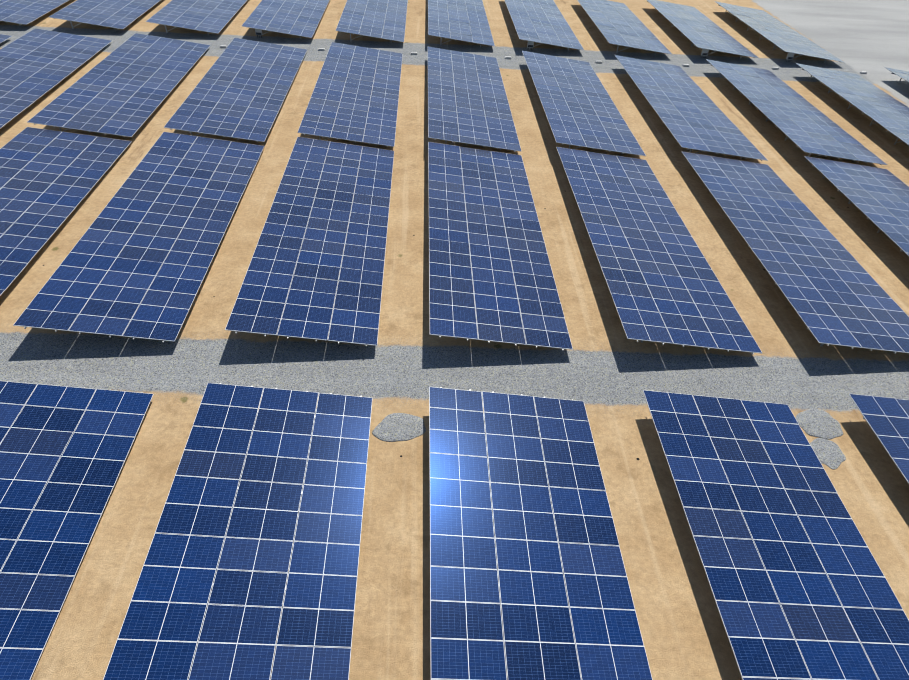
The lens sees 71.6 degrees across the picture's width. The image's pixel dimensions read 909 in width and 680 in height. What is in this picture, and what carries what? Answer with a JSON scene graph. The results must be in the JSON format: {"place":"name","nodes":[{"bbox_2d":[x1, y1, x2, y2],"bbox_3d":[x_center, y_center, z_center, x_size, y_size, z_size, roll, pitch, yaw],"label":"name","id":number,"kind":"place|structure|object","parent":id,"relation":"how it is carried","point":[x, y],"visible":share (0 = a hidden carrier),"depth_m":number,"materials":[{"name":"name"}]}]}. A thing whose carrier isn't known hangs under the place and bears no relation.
{"place":"outdoors","nodes":[
{"label":"outdoors","id":0,"kind":"place"},
{"bbox_2d":[0,0,908,679],"bbox_3d":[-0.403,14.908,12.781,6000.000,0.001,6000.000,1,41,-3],"label":"ground","id":1,"kind":"structure","parent":0,"point":[606,370],"depth_m":29.30,"materials":[{"name":"beige sand"}]},
{"bbox_2d":[372,413,425,441],"bbox_3d":[-2.232,3.511,25.528,2.182,0.099,1.540,1,41,-3],"label":"gravel patch","id":2,"kind":"object","parent":1,"relation":"on","point":[394,427],"visible":1,"depth_m":25.44,"materials":[{"name":"grey gravel"}]},
{"bbox_2d":[3,1,905,590],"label":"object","id":3,"kind":"object","parent":1,"relation":"on","point":[577,147],"visible":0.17,"depth_m":46.96,"materials":[{"name":"grey metal"}]},
{"bbox_2d":[0,0,908,679],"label":"panels","id":4,"kind":"object","parent":3,"relation":"on","point":[798,582],"visible":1,"depth_m":29.02,"materials":[{"name":"blue glass"}]},
{"bbox_2d":[255,29,794,59],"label":"inverters","id":5,"kind":"object","parent":3,"relation":"attached to","point":[532,43],"visible":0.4,"depth_m":63.77,"materials":[{"name":"grey paint"}]},
{"bbox_2d":[256,32,792,61],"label":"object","id":6,"kind":"object","parent":5,"relation":"attached to","point":[257,34],"visible":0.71,"depth_m":63.23,"materials":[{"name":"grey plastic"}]},
{"bbox_2d":[124,41,866,73],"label":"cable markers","id":7,"kind":"object","parent":1,"relation":"on","point":[509,57],"visible":0.83,"depth_m":60.99,"materials":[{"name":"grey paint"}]},
{"bbox_2d":[796,409,842,439],"bbox_3d":[15.534,3.571,26.837,1.869,0.088,1.642,-12,44,-17],"label":"gravel patch","id":8,"kind":"object","parent":1,"relation":"on","point":[819,423],"visible":0.88,"depth_m":26.79,"materials":[{"name":"grey gravel"}]},
{"bbox_2d":[810,438,845,469],"bbox_3d":[15.147,4.570,25.689,1.600,0.067,1.379,-26,49,-29],"label":"gravel patch","id":9,"kind":"object","parent":1,"relation":"on","point":[829,454],"visible":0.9,"depth_m":25.64,"materials":[{"name":"grey gravel"}]}
]}

